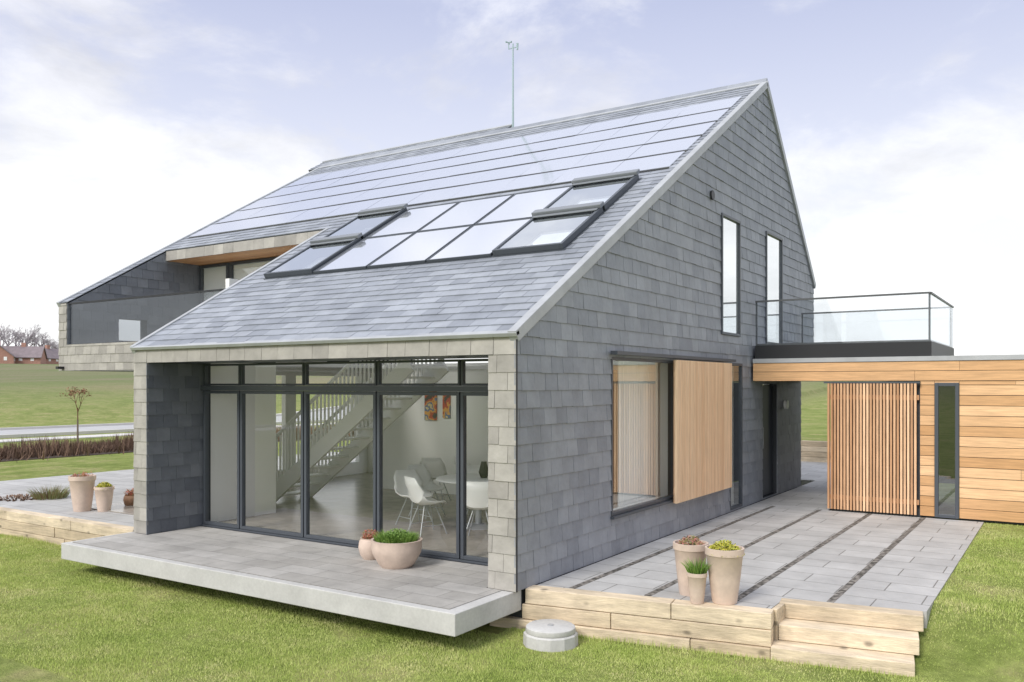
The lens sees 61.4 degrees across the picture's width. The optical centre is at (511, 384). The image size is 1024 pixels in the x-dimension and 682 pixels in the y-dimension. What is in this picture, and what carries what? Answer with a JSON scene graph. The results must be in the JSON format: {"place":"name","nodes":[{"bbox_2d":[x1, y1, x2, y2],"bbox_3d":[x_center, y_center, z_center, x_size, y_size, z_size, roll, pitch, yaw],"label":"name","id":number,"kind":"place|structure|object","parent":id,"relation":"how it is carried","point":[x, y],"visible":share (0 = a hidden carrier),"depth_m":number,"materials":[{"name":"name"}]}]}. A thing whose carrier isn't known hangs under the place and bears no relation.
{"place":"outdoors","nodes":[
{"label":"outdoors","id":0,"kind":"place"},
{"bbox_2d":[0,408,342,434],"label":"road","id":1,"kind":"structure","parent":0,"point":[69,429],"depth_m":47.49,"materials":[{"name":"grey asphalt"}]},
{"bbox_2d":[0,452,354,532],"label":"terrace paving","id":2,"kind":"structure","parent":0,"point":[121,480],"depth_m":16.70,"materials":[{"name":"grey stone"}]},
{"bbox_2d":[0,494,33,500],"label":"leaf mulch","id":3,"kind":"object","parent":2,"relation":"on","point":[23,498],"visible":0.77,"depth_m":16.24,"materials":[{"name":"brown plant"}]},
{"bbox_2d":[27,484,69,499],"bbox_3d":[-8.712,1.994,16.291,0.910,0.312,0.898,0,0,33],"label":"sedge plant","id":4,"kind":"object","parent":2,"relation":"on","point":[55,493],"visible":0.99,"depth_m":16.17,"materials":[{"name":"green plant"}]},
{"bbox_2d":[68,471,95,511],"bbox_3d":[-7.321,1.812,14.670,0.430,0.676,0.439,0,0,33],"label":"potted plant","id":5,"kind":"object","parent":2,"relation":"on","point":[82,485],"visible":0.99,"depth_m":14.54,"materials":[{"name":"ceramic"}]},
{"bbox_2d":[94,481,114,511],"bbox_3d":[-6.931,1.897,14.631,0.335,0.506,0.334,0,0,33],"label":"potted plant","id":6,"kind":"object","parent":2,"relation":"on","point":[104,491],"visible":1,"depth_m":14.53,"materials":[{"name":"yellow plant"}]},
{"bbox_2d":[122,488,133,505],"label":"potted plant","id":7,"kind":"object","parent":2,"relation":"on","point":[128,499],"visible":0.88,"depth_m":15.14,"materials":[{"name":"brown ceramic"}]},
{"bbox_2d":[0,364,1023,681],"bbox_3d":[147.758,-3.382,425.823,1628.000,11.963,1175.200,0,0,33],"label":"ground","id":8,"kind":"structure","parent":0,"point":[28,394],"depth_m":8.84,"materials":[{"name":"green plant"}]},
{"bbox_2d":[0,326,12,345],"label":"bare tree","id":9,"kind":"object","parent":8,"relation":"on","point":[3,334],"visible":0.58,"depth_m":228.20,"materials":[{"name":"grey plant"}]},
{"bbox_2d":[0,341,16,363],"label":"farmhouse","id":10,"kind":"object","parent":8,"relation":"on","point":[7,357],"visible":0.95,"depth_m":211.45,"materials":[{"name":"red brick"}]},
{"bbox_2d":[6,328,25,345],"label":"bare tree","id":11,"kind":"object","parent":8,"relation":"on","point":[9,342],"visible":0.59,"depth_m":229.40,"materials":[{"name":"grey plant"}]},
{"bbox_2d":[0,325,32,345],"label":"bare tree","id":12,"kind":"object","parent":8,"relation":"on","point":[19,337],"visible":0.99,"depth_m":222.67,"materials":[{"name":"grey plant"}]},
{"bbox_2d":[2,343,47,363],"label":"farmhouse","id":13,"kind":"object","parent":8,"relation":"on","point":[23,353],"visible":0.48,"depth_m":220.25,"materials":[{"name":"red brick"}]},
{"bbox_2d":[10,324,45,344],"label":"bare tree","id":14,"kind":"object","parent":8,"relation":"on","point":[32,335],"visible":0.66,"depth_m":236.40,"materials":[{"name":"grey plant"}]},
{"bbox_2d":[17,328,42,345],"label":"bare tree","id":15,"kind":"object","parent":8,"relation":"on","point":[33,336],"visible":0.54,"depth_m":239.82,"materials":[{"name":"grey plant"}]},
{"bbox_2d":[20,331,55,345],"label":"bare tree","id":16,"kind":"object","parent":8,"relation":"on","point":[35,339],"visible":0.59,"depth_m":238.01,"materials":[{"name":"grey plant"}]},
{"bbox_2d":[33,332,54,346],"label":"bare tree","id":17,"kind":"object","parent":8,"relation":"on","point":[43,341],"visible":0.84,"depth_m":234.56,"materials":[{"name":"grey plant"}]},
{"bbox_2d":[45,345,58,363],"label":"farmhouse","id":18,"kind":"object","parent":8,"relation":"on","point":[53,356],"visible":0.36,"depth_m":230.89,"materials":[{"name":"red brick"}]},
{"bbox_2d":[0,507,133,544],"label":"timber edging","id":19,"kind":"object","parent":8,"relation":"on","point":[58,529],"visible":0.56,"depth_m":13.90,"materials":[{"name":"beige wood"}]},
{"bbox_2d":[56,387,90,443],"bbox_3d":[-16.627,1.246,32.955,1.144,2.381,1.560,0,0,-14],"label":"young tree","id":20,"kind":"object","parent":8,"relation":"on","point":[75,392],"visible":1,"depth_m":32.94,"materials":[{"name":"brown plant"}]},
{"bbox_2d":[0,423,334,442],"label":"footpath","id":21,"kind":"structure","parent":8,"relation":"on","point":[72,437],"depth_m":39.80,"materials":[{"name":"concrete"}]},
{"bbox_2d":[0,419,338,437],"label":"kerb","id":22,"kind":"structure","parent":8,"relation":"on","point":[62,433],"depth_m":42.01,"materials":[{"name":"concrete"}]},
{"bbox_2d":[0,406,338,429],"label":"kerb","id":23,"kind":"structure","parent":8,"relation":"on","point":[65,426],"depth_m":48.89,"materials":[{"name":"concrete"}]},
{"bbox_2d":[0,421,353,461],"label":"shrub bed","id":24,"kind":"object","parent":8,"relation":"on","point":[42,448],"visible":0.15,"depth_m":28.75,"materials":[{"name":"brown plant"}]},
{"bbox_2d":[56,41,815,617],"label":"house","id":25,"kind":"structure","parent":8,"relation":"on","point":[592,287],"depth_m":13.03,"materials":[{"name":"grey stone"}]},
{"bbox_2d":[199,263,228,303],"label":"balcony window","id":26,"kind":"structure","parent":25,"relation":"in","point":[215,275],"depth_m":19.02,"materials":[{"name":"glass"}]},
{"bbox_2d":[203,390,239,528],"bbox_3d":[-4.341,1.105,12.924,0.820,2.030,0.070,0,0,33],"label":"glass door","id":27,"kind":"structure","parent":25,"relation":"in","point":[206,393],"depth_m":13.10,"materials":[{"name":"metal"}]},
{"bbox_2d":[204,364,240,385],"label":"transom window","id":28,"kind":"structure","parent":25,"relation":"in","point":[205,365],"depth_m":12.91,"materials":[{"name":"metal"}]},
{"bbox_2d":[229,257,276,279],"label":"balcony window","id":29,"kind":"structure","parent":25,"relation":"in","point":[242,269],"depth_m":18.41,"materials":[{"name":"glass"}]},
{"bbox_2d":[240,391,303,536],"bbox_3d":[-3.431,1.105,12.334,1.310,2.030,0.070,0,0,33],"label":"glass door","id":30,"kind":"structure","parent":25,"relation":"in","point":[242,393],"depth_m":12.59,"materials":[{"name":"metal"}]},
{"bbox_2d":[241,362,304,385],"bbox_3d":[-3.429,-0.147,12.338,1.310,0.325,0.060,0,0,33],"label":"transom window","id":31,"kind":"structure","parent":25,"relation":"in","point":[243,365],"depth_m":12.31,"materials":[{"name":"metal"}]},
{"bbox_2d":[61,526,520,636],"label":"concrete deck","id":32,"kind":"structure","parent":25,"relation":"attached to","point":[448,598],"depth_m":9.88,"materials":[{"name":"grey concrete"}]},
{"bbox_2d":[358,529,380,559],"bbox_3d":[-1.743,1.962,10.646,0.310,0.377,0.311,0,0,33],"label":"potted plant","id":33,"kind":"object","parent":32,"relation":"on","point":[364,547],"visible":0.73,"depth_m":10.54,"materials":[{"name":"ceramic"}]},
{"bbox_2d":[371,527,422,568],"bbox_3d":[-1.367,1.923,10.206,0.629,0.453,0.622,0,0,33],"label":"potted plant","id":34,"kind":"object","parent":32,"relation":"on","point":[397,549],"visible":1,"depth_m":10.00,"materials":[{"name":"ceramic"}]},
{"bbox_2d":[305,361,376,385],"bbox_3d":[-2.309,-0.147,11.611,1.320,0.325,0.060,0,0,33],"label":"transom window","id":35,"kind":"structure","parent":25,"relation":"in","point":[343,362],"depth_m":11.55,"materials":[{"name":"metal"}]},
{"bbox_2d":[304,391,378,544],"bbox_3d":[-2.312,1.105,11.606,1.320,2.030,0.070,0,0,33],"label":"glass door","id":36,"kind":"structure","parent":25,"relation":"in","point":[307,534],"depth_m":11.77,"materials":[{"name":"metal"}]},
{"bbox_2d":[393,469,433,525],"bbox_3d":[-1.494,1.722,13.086,0.515,0.824,0.504,0,0,-37],"label":"dining chair","id":37,"kind":"object","parent":25,"relation":"on","point":[400,487],"visible":0.53,"depth_m":13.18,"materials":[{"name":"white paint"}]},
{"bbox_2d":[377,391,459,558],"bbox_3d":[-1.184,1.105,10.874,1.330,2.030,0.070,0,0,33],"label":"glass door","id":38,"kind":"structure","parent":25,"relation":"in","point":[380,394],"depth_m":10.81,"materials":[{"name":"metal"}]},
{"bbox_2d":[377,359,460,385],"bbox_3d":[-1.181,-0.147,10.878,1.330,0.325,0.060,0,0,33],"label":"transom window","id":39,"kind":"structure","parent":25,"relation":"in","point":[379,363],"depth_m":10.87,"materials":[{"name":"metal"}]},
{"bbox_2d":[404,476,446,536],"bbox_3d":[-1.244,1.722,12.339,0.504,0.824,0.516,0,0,-32],"label":"dining chair","id":40,"kind":"object","parent":25,"relation":"on","point":[416,491],"visible":0.99,"depth_m":12.19,"materials":[{"name":"white paint"}]},
{"bbox_2d":[407,464,445,518],"bbox_3d":[-1.398,1.722,13.971,0.504,0.824,0.515,0,0,43],"label":"dining chair","id":41,"kind":"object","parent":25,"relation":"on","point":[424,473],"visible":0.58,"depth_m":14.15,"materials":[{"name":"white paint"}]},
{"bbox_2d":[424,395,436,419],"bbox_3d":[-1.603,0.400,16.995,0.300,0.600,0.020,0,0,33],"label":"wall picture","id":42,"kind":"object","parent":25,"relation":"attached to","point":[430,407],"depth_m":16.98,"materials":[{"name":"paint"}]},
{"bbox_2d":[420,458,450,503],"bbox_3d":[-1.389,1.722,15.651,0.515,0.824,0.504,0,0,13],"label":"dining chair","id":43,"kind":"object","parent":25,"relation":"on","point":[436,467],"visible":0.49,"depth_m":15.44,"materials":[{"name":"white paint"}]},
{"bbox_2d":[443,396,450,417],"bbox_3d":[-1.276,0.400,16.782,0.180,0.500,0.020,0,0,33],"label":"wall picture","id":44,"kind":"object","parent":25,"relation":"attached to","point":[446,406],"depth_m":16.76,"materials":[{"name":"paint"}]},
{"bbox_2d":[436,473,487,529],"bbox_3d":[-0.502,1.760,12.905,1.280,0.740,1.280,0,0,33],"label":"dining table","id":45,"kind":"object","parent":25,"relation":"on","point":[478,524],"visible":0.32,"depth_m":12.79,"materials":[{"name":"white paint"}]},
{"bbox_2d":[479,461,487,477],"bbox_3d":[-0.418,1.268,12.851,0.160,0.240,0.160,0,0,33],"label":"vase","id":46,"kind":"object","parent":45,"relation":"on","point":[483,471],"visible":0.9,"depth_m":12.80,"materials":[{"name":"black metal"}]},
{"bbox_2d":[460,392,487,562],"bbox_3d":[-0.177,1.105,10.220,1.030,2.030,0.070,0,0,33],"label":"glass door","id":47,"kind":"structure","parent":25,"relation":"in","point":[463,395],"depth_m":10.46,"materials":[{"name":"metal"}]},
{"bbox_2d":[461,359,487,385],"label":"transom window","id":48,"kind":"structure","parent":25,"relation":"in","point":[463,361],"depth_m":10.45,"materials":[{"name":"metal"}]},
{"bbox_2d":[467,481,487,535],"bbox_3d":[-0.439,1.722,11.876,0.516,0.824,0.504,0,0,8],"label":"dining chair","id":49,"kind":"object","parent":25,"relation":"on","point":[477,495],"visible":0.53,"depth_m":11.67,"materials":[{"name":"white paint"}]},
{"bbox_2d":[467,465,487,512],"bbox_3d":[-0.559,1.722,13.866,0.515,0.824,0.504,0,0,-7],"label":"dining chair","id":50,"kind":"object","parent":25,"relation":"on","point":[473,468],"visible":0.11,"depth_m":14.09,"materials":[{"name":"white paint"}]},
{"bbox_2d":[611,357,672,515],"bbox_3d":[1.798,0.650,11.728,0.102,2.000,2.170,0,0,33],"label":"living room window","id":51,"kind":"structure","parent":25,"relation":"in","point":[643,504],"depth_m":11.55,"materials":[{"name":"metal"}]},
{"bbox_2d":[721,213,740,336],"bbox_3d":[3.653,-1.830,14.595,0.150,2.000,0.940,0,0,33],"label":"upper window","id":52,"kind":"structure","parent":25,"relation":"in","point":[730,226],"depth_m":14.60,"materials":[{"name":"glass"}]},
{"bbox_2d":[730,363,742,510],"bbox_3d":[3.804,0.880,14.855,0.140,2.500,0.660,0,0,33],"label":"narrow window","id":53,"kind":"structure","parent":25,"relation":"in","point":[738,367],"depth_m":15.09,"materials":[{"name":"metal"}]},
{"bbox_2d":[762,385,772,495],"bbox_3d":[4.855,1.065,16.551,0.154,2.110,0.910,0,0,33],"label":"entrance door","id":54,"kind":"structure","parent":25,"relation":"in","point":[767,398],"depth_m":16.63,"materials":[{"name":"metal"}]},
{"bbox_2d":[765,231,782,343],"bbox_3d":[5.031,-1.835,16.717,0.150,2.130,1.080,0,0,33],"label":"upper window","id":55,"kind":"structure","parent":25,"relation":"in","point":[774,244],"depth_m":16.74,"materials":[{"name":"glass"}]},
{"bbox_2d":[523,619,577,651],"bbox_3d":[0.383,2.498,8.539,0.550,0.245,0.550,0,0,33],"label":"concrete well cover","id":56,"kind":"object","parent":8,"relation":"on","point":[550,635],"visible":0.98,"depth_m":8.36,"materials":[{"name":"concrete"}]},
{"bbox_2d":[490,585,784,659],"bbox_3d":[1.180,2.398,8.687,3.001,0.504,0.503,0,0,17],"label":"timber edging","id":57,"kind":"object","parent":8,"relation":"on","point":[738,630],"visible":0.76,"depth_m":8.50,"materials":[{"name":"beige wood"}]},
{"bbox_2d":[680,557,713,603],"bbox_3d":[1.835,1.911,8.467,0.351,0.471,0.346,0,0,33],"label":"potted plant","id":58,"kind":"object","parent":57,"relation":"on","point":[697,574],"visible":1,"depth_m":8.41,"materials":[{"name":"ceramic"}]},
{"bbox_2d":[801,440,830,462],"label":"timber retaining wall","id":59,"kind":"structure","parent":8,"relation":"on","point":[813,451],"depth_m":23.98,"materials":[{"name":"beige wood"}]},
{"bbox_2d":[771,598,923,676],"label":"timber steps","id":60,"kind":"structure","parent":8,"relation":"on","point":[834,634],"depth_m":8.04,"materials":[{"name":"beige wood"}]},
{"bbox_2d":[753,354,1023,524],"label":"wooden annex","id":61,"kind":"object","parent":8,"relation":"on","point":[903,448],"visible":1,"depth_m":14.02,"materials":[{"name":"wood"}]},
{"bbox_2d":[755,292,953,358],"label":"roof balcony","id":62,"kind":"structure","parent":61,"relation":"on","point":[900,348],"depth_m":14.78,"materials":[{"name":"black metal"}]},
{"bbox_2d":[824,381,920,514],"bbox_3d":[5.972,1.030,14.338,1.500,2.160,0.075,0,0,33],"label":"sliding door","id":63,"kind":"structure","parent":61,"relation":"in","point":[841,396],"depth_m":14.30,"materials":[{"name":"wood"}]},
{"bbox_2d":[935,383,958,518],"bbox_3d":[6.949,1.050,13.766,0.350,2.160,0.060,0,0,33],"label":"narrow window","id":64,"kind":"structure","parent":61,"relation":"in","point":[956,516],"depth_m":13.74,"materials":[{"name":"metal"}]},
{"bbox_2d":[0,0,1023,363],"label":"sky","id":65,"kind":"structure","parent":0,"point":[129,128],"materials":[{"name":"white"}]},
{"bbox_2d":[538,461,983,628],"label":"terrace paving","id":66,"kind":"structure","parent":0,"point":[914,568],"depth_m":10.77,"materials":[{"name":"grey stone"}]},
{"bbox_2d":[569,506,774,588],"bbox_3d":[2.628,2.148,12.163,0.070,0.004,7.335,0,0,33],"label":"cobble strip","id":67,"kind":"object","parent":66,"relation":"on","point":[640,560],"visible":0.93,"depth_m":10.75,"materials":[{"name":"grey stone"}]},
{"bbox_2d":[673,535,708,595],"bbox_3d":[1.835,1.847,8.848,0.360,0.606,0.360,0,0,33],"label":"potted plant","id":68,"kind":"object","parent":66,"relation":"on","point":[691,547],"visible":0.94,"depth_m":8.74,"materials":[{"name":"pink plant"}]},
{"bbox_2d":[705,539,744,604],"bbox_3d":[2.099,1.838,8.497,0.393,0.616,0.400,0,0,33],"label":"potted plant","id":69,"kind":"object","parent":66,"relation":"on","point":[725,568],"visible":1,"depth_m":8.38,"materials":[{"name":"yellow plant"}]},
{"bbox_2d":[644,509,820,595],"bbox_3d":[3.337,2.148,11.784,0.070,0.004,7.199,0,0,33],"label":"cobble strip","id":70,"kind":"object","parent":66,"relation":"on","point":[659,589],"visible":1,"depth_m":11.78,"materials":[{"name":"grey stone"}]},
{"bbox_2d":[737,513,872,601],"bbox_3d":[4.053,2.148,11.401,0.070,0.004,7.062,0,0,33],"label":"cobble strip","id":71,"kind":"object","parent":66,"relation":"on","point":[773,575],"visible":1,"depth_m":10.51,"materials":[{"name":"grey stone"}]},
{"bbox_2d":[827,517,925,602],"bbox_3d":[4.901,2.148,11.218,0.070,0.004,6.445,0,0,33],"label":"cobble strip","id":72,"kind":"object","parent":66,"relation":"on","point":[851,582],"visible":1,"depth_m":10.28,"materials":[{"name":"grey stone"}]}
]}

